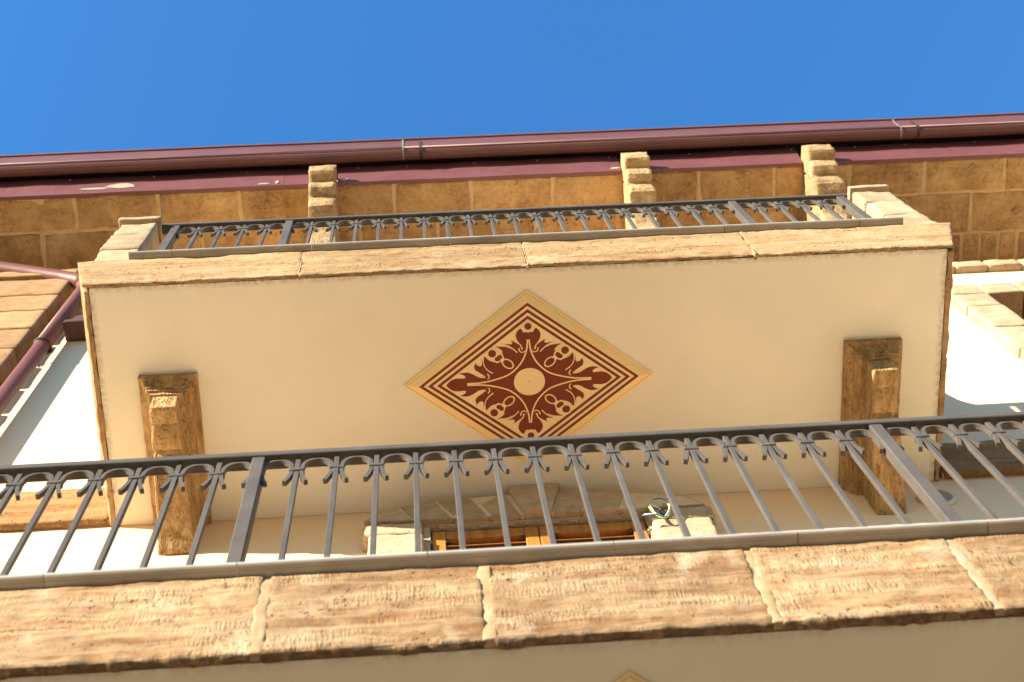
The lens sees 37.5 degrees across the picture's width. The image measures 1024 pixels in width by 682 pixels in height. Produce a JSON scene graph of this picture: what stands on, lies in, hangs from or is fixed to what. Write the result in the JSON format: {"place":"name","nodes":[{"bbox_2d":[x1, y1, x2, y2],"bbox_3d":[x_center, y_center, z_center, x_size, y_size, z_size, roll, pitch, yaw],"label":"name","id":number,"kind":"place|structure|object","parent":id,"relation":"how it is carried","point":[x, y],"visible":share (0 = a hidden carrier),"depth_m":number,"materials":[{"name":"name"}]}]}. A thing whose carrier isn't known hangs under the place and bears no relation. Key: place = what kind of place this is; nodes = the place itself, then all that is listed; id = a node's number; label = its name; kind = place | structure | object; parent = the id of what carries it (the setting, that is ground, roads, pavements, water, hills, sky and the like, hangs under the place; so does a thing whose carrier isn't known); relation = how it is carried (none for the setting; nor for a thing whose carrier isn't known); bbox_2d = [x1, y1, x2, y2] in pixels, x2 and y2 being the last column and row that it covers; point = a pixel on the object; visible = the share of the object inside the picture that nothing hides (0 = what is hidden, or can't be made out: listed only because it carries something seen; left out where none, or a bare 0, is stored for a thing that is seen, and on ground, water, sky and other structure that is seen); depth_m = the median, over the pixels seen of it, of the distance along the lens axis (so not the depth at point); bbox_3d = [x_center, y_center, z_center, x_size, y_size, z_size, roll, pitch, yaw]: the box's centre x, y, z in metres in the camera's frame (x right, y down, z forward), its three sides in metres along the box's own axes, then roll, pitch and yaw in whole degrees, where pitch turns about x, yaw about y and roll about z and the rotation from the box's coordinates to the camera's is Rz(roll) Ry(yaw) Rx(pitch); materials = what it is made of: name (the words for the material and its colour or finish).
{"place":"outdoors","nodes":[
{"label":"outdoors","id":0,"kind":"place"},
{"bbox_2d":[0,0,1023,154],"label":"sky","id":1,"kind":"structure","parent":0,"point":[76,75],"materials":[{"name":"blue"}]},
{"label":"pavement","id":2,"kind":"structure","parent":0,"visible":0},
{"bbox_2d":[0,134,1023,574],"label":"house","id":3,"kind":"structure","parent":2,"relation":"on","point":[48,416],"depth_m":11.13,"materials":[{"name":"stone"}]},
{"bbox_2d":[0,261,81,415],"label":"downpipe","id":4,"kind":"object","parent":3,"relation":"attached to","point":[30,361],"visible":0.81,"depth_m":9.81,"materials":[{"name":"red metal"}]},
{"bbox_2d":[63,314,85,340],"bbox_3d":[-2.837,-0.109,10.187,0.325,0.245,0.143,-3,-72,-3],"label":"vent cowl","id":5,"kind":"object","parent":3,"relation":"attached to","point":[74,328],"visible":0.35,"depth_m":10.07,"materials":[{"name":"brown metal"}]},
{"bbox_2d":[308,165,340,244],"bbox_3d":[-1.416,-0.812,11.231,0.214,1.257,0.780,-3,-72,-3],"label":"eaves bracket","id":6,"kind":"object","parent":3,"relation":"on","point":[322,192],"visible":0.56,"depth_m":11.44,"materials":[{"name":"stone"}]},
{"bbox_2d":[0,518,1023,681],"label":"balcony","id":7,"kind":"structure","parent":3,"relation":"attached to","point":[934,602],"depth_m":3.73,"materials":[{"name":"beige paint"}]},
{"bbox_2d":[0,411,1023,575],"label":"railing","id":8,"kind":"object","parent":7,"relation":"on","point":[56,476],"visible":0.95,"depth_m":4.88,"materials":[{"name":"grey metal"}]},
{"bbox_2d":[614,670,647,681],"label":"ceiling panel","id":9,"kind":"structure","parent":7,"relation":"attached to","point":[629,676],"depth_m":3.66,"materials":[{"name":"beige paint"}]},
{"bbox_2d":[0,112,1023,177],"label":"roof gutter","id":10,"kind":"object","parent":3,"relation":"attached to","point":[359,151],"visible":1,"depth_m":11.99,"materials":[{"name":"metal"}]},
{"bbox_2d":[0,138,1023,200],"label":"eaves flashing","id":11,"kind":"object","parent":3,"relation":"attached to","point":[398,174],"visible":0.99,"depth_m":11.85,"materials":[{"name":"metal"}]},
{"bbox_2d":[78,184,953,554],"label":"balcony","id":12,"kind":"structure","parent":3,"relation":"attached to","point":[258,348],"depth_m":7.10,"materials":[{"name":"beige paint"}]},
{"bbox_2d":[158,194,871,249],"bbox_3d":[0.017,-0.552,7.862,3.824,1.050,0.055,-3,-72,-3],"label":"railing","id":13,"kind":"object","parent":12,"relation":"on","point":[736,207],"visible":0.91,"depth_m":8.25,"materials":[{"name":"grey metal"}]},
{"bbox_2d":[404,290,652,464],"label":"ceiling panel","id":14,"kind":"structure","parent":12,"relation":"attached to","point":[526,364],"depth_m":7.08,"materials":[{"name":"multicoloured paint"}]},
{"bbox_2d":[362,483,717,568],"bbox_3d":[0.208,1.235,5.843,1.634,3.066,0.178,-3,-72,-3],"label":"shuttered door","id":15,"kind":"structure","parent":3,"relation":"attached to","point":[483,528],"depth_m":6.98,"materials":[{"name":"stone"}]},
{"bbox_2d":[431,537,633,550],"bbox_3d":[0.217,1.358,5.716,1.000,2.750,0.020,-3,-72,-3],"label":"door panel","id":16,"kind":"structure","parent":15,"relation":"in","point":[615,539],"depth_m":7.00,"materials":[{"name":"orange wood"}]},
{"bbox_2d":[621,152,659,228],"bbox_3d":[1.010,-0.931,11.368,0.209,1.257,0.779,-3,-72,-3],"label":"eaves bracket","id":17,"kind":"object","parent":3,"relation":"on","point":[637,183],"visible":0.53,"depth_m":11.58,"materials":[{"name":"stone"}]},
{"bbox_2d":[642,498,670,518],"bbox_3d":[0.656,0.791,6.911,0.147,0.218,0.088,-3,-72,-3],"label":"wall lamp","id":18,"kind":"object","parent":3,"relation":"attached to","point":[664,515],"visible":1,"depth_m":6.90,"materials":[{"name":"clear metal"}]},
{"bbox_2d":[801,144,845,220],"bbox_3d":[2.456,-1.002,11.450,0.230,1.254,0.780,-3,-72,-3],"label":"eaves bracket","id":19,"kind":"object","parent":3,"relation":"on","point":[821,175],"visible":0.47,"depth_m":11.67,"materials":[{"name":"stone"}]},
{"bbox_2d":[916,489,956,505],"bbox_3d":[2.034,0.750,7.218,0.186,0.186,0.020,-3,-72,-3],"label":"wall vent","id":20,"kind":"object","parent":3,"relation":"attached to","point":[950,498],"depth_m":7.20,"materials":[{"name":"beige plastic"}]},
{"bbox_2d":[951,281,1023,361],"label":"window","id":21,"kind":"structure","parent":3,"relation":"attached to","point":[995,312],"depth_m":9.99,"materials":[{"name":"stone"}]}
]}

